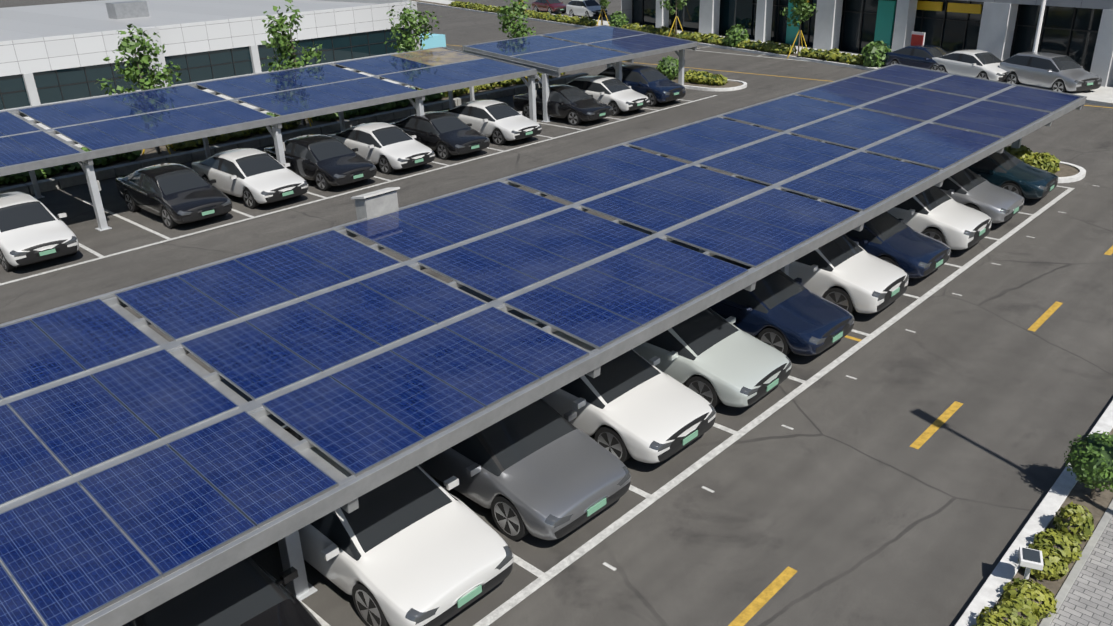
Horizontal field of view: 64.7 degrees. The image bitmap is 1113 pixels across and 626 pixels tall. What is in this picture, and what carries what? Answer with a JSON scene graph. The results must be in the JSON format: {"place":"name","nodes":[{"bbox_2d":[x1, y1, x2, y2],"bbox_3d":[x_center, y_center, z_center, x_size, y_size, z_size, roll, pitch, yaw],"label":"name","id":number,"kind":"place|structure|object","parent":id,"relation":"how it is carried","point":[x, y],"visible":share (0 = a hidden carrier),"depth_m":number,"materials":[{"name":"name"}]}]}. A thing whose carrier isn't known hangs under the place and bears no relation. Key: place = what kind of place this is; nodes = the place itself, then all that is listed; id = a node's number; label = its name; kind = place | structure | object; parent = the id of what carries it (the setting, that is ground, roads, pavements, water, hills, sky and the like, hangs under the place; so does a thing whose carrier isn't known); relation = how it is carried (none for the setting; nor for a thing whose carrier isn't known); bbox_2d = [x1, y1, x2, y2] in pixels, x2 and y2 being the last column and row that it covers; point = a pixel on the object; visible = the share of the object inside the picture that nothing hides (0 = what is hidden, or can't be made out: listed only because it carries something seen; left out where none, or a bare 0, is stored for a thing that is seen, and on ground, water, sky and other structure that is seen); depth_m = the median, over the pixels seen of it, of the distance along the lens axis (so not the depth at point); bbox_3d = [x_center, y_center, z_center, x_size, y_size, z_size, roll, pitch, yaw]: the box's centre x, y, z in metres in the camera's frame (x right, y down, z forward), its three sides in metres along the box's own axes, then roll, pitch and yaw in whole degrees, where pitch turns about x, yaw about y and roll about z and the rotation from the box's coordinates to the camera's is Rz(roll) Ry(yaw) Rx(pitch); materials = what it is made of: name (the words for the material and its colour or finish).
{"place":"outdoors","nodes":[
{"label":"outdoors","id":0,"kind":"place"},
{"bbox_2d":[0,0,1112,625],"bbox_3d":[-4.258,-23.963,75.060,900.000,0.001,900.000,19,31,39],"label":"ground","id":1,"kind":"structure","parent":0,"point":[848,502],"depth_m":15.78,"materials":[{"name":"grey asphalt"}]},
{"bbox_2d":[0,191,78,270],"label":"car","id":2,"kind":"object","parent":1,"relation":"on","point":[33,230],"visible":1,"depth_m":24.05,"materials":[{"name":"white metal"}]},
{"bbox_2d":[116,163,231,228],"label":"car","id":3,"kind":"object","parent":1,"relation":"on","point":[173,195],"visible":1,"depth_m":27.33,"materials":[{"name":"black metal"}]},
{"bbox_2d":[122,556,321,625],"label":"car","id":4,"kind":"object","parent":1,"relation":"on","point":[249,591],"visible":0.27,"depth_m":10.11,"materials":[{"name":"black"}]},
{"bbox_2d":[0,0,445,110],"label":"building","id":5,"kind":"structure","parent":1,"relation":"on","point":[53,53],"depth_m":54.48,"materials":[{"name":"white concrete"}]},
{"bbox_2d":[192,148,307,208],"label":"car","id":6,"kind":"object","parent":1,"relation":"on","point":[253,178],"visible":0.98,"depth_m":29.03,"materials":[{"name":"white metal"}]},
{"bbox_2d":[0,47,536,230],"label":"canopy frame","id":7,"kind":"object","parent":1,"relation":"on","point":[83,159],"visible":0.52,"depth_m":30.50,"materials":[{"name":"grey metal"}]},
{"bbox_2d":[0,48,531,167],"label":"solar panels","id":8,"kind":"object","parent":7,"relation":"on","point":[95,135],"visible":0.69,"depth_m":31.69,"materials":[{"name":"blue glass"}]},
{"bbox_2d":[0,68,587,194],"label":"frame","id":9,"kind":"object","parent":1,"relation":"on","point":[117,168],"depth_m":37.28,"materials":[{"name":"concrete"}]},
{"bbox_2d":[95,23,181,154],"bbox_3d":[-16.226,-8.704,34.704,2.572,5.266,2.686,6,25,17],"label":"tree","id":10,"kind":"object","parent":9,"relation":"on","point":[134,70],"visible":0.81,"depth_m":34.07,"materials":[{"name":"green plant"}]},
{"bbox_2d":[0,72,565,184],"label":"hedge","id":11,"kind":"object","parent":9,"relation":"on","point":[69,167],"visible":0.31,"depth_m":37.47,"materials":[{"name":"green plant"}]},
{"bbox_2d":[261,0,325,126],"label":"tree","id":12,"kind":"object","parent":9,"relation":"on","point":[285,50],"visible":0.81,"depth_m":38.05,"materials":[{"name":"green plant"}]},
{"bbox_2d":[384,1,440,89],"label":"tree","id":13,"kind":"object","parent":9,"relation":"on","point":[408,42],"visible":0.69,"depth_m":42.51,"materials":[{"name":"green plant"}]},
{"bbox_2d":[497,0,535,83],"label":"tree","id":14,"kind":"object","parent":9,"relation":"on","point":[519,9],"visible":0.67,"depth_m":47.08,"materials":[{"name":"green plant"}]},
{"bbox_2d":[263,134,376,190],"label":"car","id":15,"kind":"object","parent":1,"relation":"on","point":[325,162],"visible":0.9,"depth_m":30.71,"materials":[{"name":"black metal"}]},
{"bbox_2d":[327,122,434,173],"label":"car","id":16,"kind":"object","parent":1,"relation":"on","point":[387,148],"visible":0.85,"depth_m":32.55,"materials":[{"name":"white metal"}]},
{"bbox_2d":[281,424,513,625],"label":"car","id":17,"kind":"object","parent":1,"relation":"on","point":[417,545],"visible":0.46,"depth_m":11.28,"materials":[{"name":"white metal"}]},
{"bbox_2d":[388,111,489,159],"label":"car","id":18,"kind":"object","parent":1,"relation":"on","point":[444,135],"visible":0.92,"depth_m":34.32,"materials":[{"name":"black metal"}]},
{"bbox_2d":[439,100,541,144],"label":"car","id":19,"kind":"object","parent":1,"relation":"on","point":[500,123],"visible":0.83,"depth_m":36.31,"materials":[{"name":"white metal"}]},
{"bbox_2d":[419,398,630,539],"bbox_3d":[-1.157,1.907,14.095,4.826,1.522,2.242,20,32,40],"label":"car","id":20,"kind":"object","parent":1,"relation":"on","point":[541,468],"visible":0.48,"depth_m":12.89,"materials":[{"name":"grey metal"}]},
{"bbox_2d":[0,63,1086,625],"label":"canopy frame","id":21,"kind":"object","parent":1,"relation":"on","point":[282,531],"visible":0.29,"depth_m":12.11,"materials":[{"name":"grey metal"}]},
{"bbox_2d":[351,187,399,219],"bbox_3d":[-3.490,-2.074,17.105,0.448,0.671,0.850,19,31,39],"label":"utility box","id":22,"kind":"object","parent":21,"relation":"attached to","point":[376,203],"visible":0.69,"depth_m":16.91,"materials":[{"name":"metal"}]},
{"bbox_2d":[0,65,1080,625],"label":"solar panels","id":23,"kind":"object","parent":21,"relation":"on","point":[72,553],"visible":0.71,"depth_m":13.07,"materials":[{"name":"blue glass"}]},
{"bbox_2d":[531,0,565,13],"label":"car","id":24,"kind":"object","parent":1,"relation":"on","point":[550,6],"visible":0.92,"depth_m":89.59,"materials":[{"name":"red metal"}]},
{"bbox_2d":[0,45,1112,625],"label":"road markings","id":25,"kind":"object","parent":1,"relation":"on","point":[760,599],"visible":0.54,"depth_m":15.47,"materials":[{"name":"white paint"}]},
{"bbox_2d":[513,85,612,125],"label":"car","id":26,"kind":"object","parent":1,"relation":"on","point":[575,106],"visible":0.88,"depth_m":39.48,"materials":[{"name":"black metal"}]},
{"bbox_2d":[462,25,697,121],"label":"canopy frame","id":27,"kind":"object","parent":1,"relation":"on","point":[545,70],"visible":0.52,"depth_m":41.57,"materials":[{"name":"grey metal"}]},
{"bbox_2d":[467,26,692,67],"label":"solar panels","id":28,"kind":"object","parent":27,"relation":"on","point":[574,54],"visible":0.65,"depth_m":43.56,"materials":[{"name":"blue glass"}]},
{"bbox_2d":[566,0,606,18],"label":"car","id":29,"kind":"object","parent":1,"relation":"on","point":[588,8],"visible":0.92,"depth_m":83.75,"materials":[{"name":"white metal"}]},
{"bbox_2d":[597,0,610,25],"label":"tree","id":30,"kind":"object","parent":1,"relation":"on","point":[603,3],"visible":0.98,"depth_m":74.34,"materials":[{"name":"green plant"}]},
{"bbox_2d":[565,75,649,115],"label":"car","id":31,"kind":"object","parent":1,"relation":"on","point":[618,96],"visible":0.75,"depth_m":41.11,"materials":[{"name":"white metal"}]},
{"bbox_2d":[524,319,715,463],"bbox_3d":[0.423,1.148,15.760,4.859,1.479,2.185,20,32,40],"label":"car","id":32,"kind":"object","parent":1,"relation":"on","point":[632,403],"visible":0.54,"depth_m":14.54,"materials":[{"name":"white metal"}]},
{"bbox_2d":[598,64,685,106],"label":"car","id":33,"kind":"object","parent":1,"relation":"on","point":[655,85],"visible":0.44,"depth_m":42.84,"materials":[{"name":"blue metal"}]},
{"bbox_2d":[449,1,891,67],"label":"hedge","id":34,"kind":"object","parent":1,"relation":"on","point":[873,55],"visible":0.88,"depth_m":60.62,"materials":[{"name":"green plant"}]},
{"bbox_2d":[660,0,688,37],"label":"tree","id":35,"kind":"object","parent":1,"relation":"on","point":[679,3],"visible":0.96,"depth_m":66.04,"materials":[{"name":"green plant"}]},
{"bbox_2d":[671,76,746,90],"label":"island","id":36,"kind":"structure","parent":1,"relation":"on","point":[732,85],"depth_m":46.87,"materials":[{"name":"concrete"}]},
{"bbox_2d":[623,55,727,85],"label":"shrubs","id":37,"kind":"object","parent":36,"relation":"on","point":[668,66],"visible":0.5,"depth_m":48.16,"materials":[{"name":"green plant"}]},
{"bbox_2d":[633,308,791,406],"bbox_3d":[2.104,0.443,17.260,4.840,1.464,2.166,19,31,38],"label":"car","id":38,"kind":"object","parent":1,"relation":"on","point":[712,357],"visible":0.4,"depth_m":16.06,"materials":[{"name":"white metal"}]},
{"bbox_2d":[404,0,1112,106],"bbox_3d":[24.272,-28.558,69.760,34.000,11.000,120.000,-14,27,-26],"label":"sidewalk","id":39,"kind":"structure","parent":1,"relation":"on","point":[1080,32],"depth_m":52.59,"materials":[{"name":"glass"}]},
{"bbox_2d":[780,0,817,57],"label":"tree","id":40,"kind":"object","parent":39,"relation":"on","point":[803,10],"visible":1,"depth_m":55.11,"materials":[{"name":"green plant"}]},
{"bbox_2d":[882,45,948,72],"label":"car","id":41,"kind":"object","parent":39,"relation":"on","point":[920,56],"visible":0.67,"depth_m":48.79,"materials":[{"name":"blue metal"}]},
{"bbox_2d":[932,50,1007,80],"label":"car","id":42,"kind":"object","parent":39,"relation":"on","point":[982,64],"visible":0.67,"depth_m":45.90,"materials":[{"name":"white metal"}]},
{"bbox_2d":[999,51,1101,92],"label":"car","id":43,"kind":"object","parent":39,"relation":"on","point":[1058,72],"visible":0.98,"depth_m":42.73,"materials":[{"name":"silver metal"}]},
{"bbox_2d":[709,255,854,355],"bbox_3d":[3.888,-0.406,19.028,4.831,1.490,2.159,20,32,40],"label":"car","id":44,"kind":"object","parent":1,"relation":"on","point":[782,312],"visible":0.48,"depth_m":17.80,"materials":[{"name":"blue metal"}]},
{"bbox_2d":[699,234,908,313],"bbox_3d":[5.738,-1.295,20.709,4.693,1.656,2.191,19,31,39],"label":"car","id":45,"kind":"object","parent":1,"relation":"on","point":[846,272],"visible":0.33,"depth_m":19.45,"materials":[{"name":"white metal"}]},
{"bbox_2d":[826,202,950,277],"bbox_3d":[7.489,-2.062,22.533,4.748,1.490,2.168,20,32,40],"label":"car","id":46,"kind":"object","parent":1,"relation":"on","point":[893,240],"visible":0.35,"depth_m":21.27,"materials":[{"name":"blue metal"}]},
{"bbox_2d":[804,186,991,249],"bbox_3d":[9.309,-2.943,24.183,4.745,1.669,2.233,19,31,39],"label":"car","id":47,"kind":"object","parent":1,"relation":"on","point":[936,212],"visible":0.46,"depth_m":22.87,"materials":[{"name":"white metal"}]},
{"bbox_2d":[890,158,1024,222],"bbox_3d":[11.104,-3.773,26.111,4.925,1.532,2.235,19,31,39],"label":"car","id":48,"kind":"object","parent":1,"relation":"on","point":[968,187],"visible":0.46,"depth_m":24.76,"materials":[{"name":"silver metal"}]},
{"bbox_2d":[879,155,1085,182],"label":"island","id":49,"kind":"structure","parent":1,"relation":"on","point":[1067,172],"depth_m":29.36,"materials":[{"name":"concrete"}]},
{"bbox_2d":[1004,144,1060,173],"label":"shrubs","id":50,"kind":"object","parent":49,"relation":"on","point":[1047,161],"visible":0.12,"depth_m":29.19,"materials":[{"name":"green plant"}]},
{"bbox_2d":[967,150,1058,198],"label":"car","id":51,"kind":"object","parent":1,"relation":"on","point":[1006,170],"visible":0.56,"depth_m":26.75,"materials":[{"name":"teal metal"}]},
{"bbox_2d":[955,400,1112,625],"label":"curb","id":52,"kind":"structure","parent":1,"relation":"on","point":[1082,589],"depth_m":11.72,"materials":[{"name":"concrete"}]},
{"bbox_2d":[1018,547,1043,579],"bbox_3d":[6.089,3.353,11.361,0.260,0.561,0.300,8,26,22],"label":"bollard lamp","id":53,"kind":"object","parent":52,"relation":"on","point":[1029,558],"visible":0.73,"depth_m":11.22,"materials":[{"name":"white metal"}]},
{"bbox_2d":[972,431,1112,625],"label":"hedge","id":54,"kind":"object","parent":52,"relation":"on","point":[1026,602],"visible":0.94,"depth_m":11.88,"materials":[{"name":"plant"}]},
{"bbox_2d":[1032,0,1045,51],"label":"pole","id":55,"kind":"object","parent":1,"relation":"on","point":[1038,29],"visible":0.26,"depth_m":44.57,"materials":[{"name":"white metal"}]}
]}

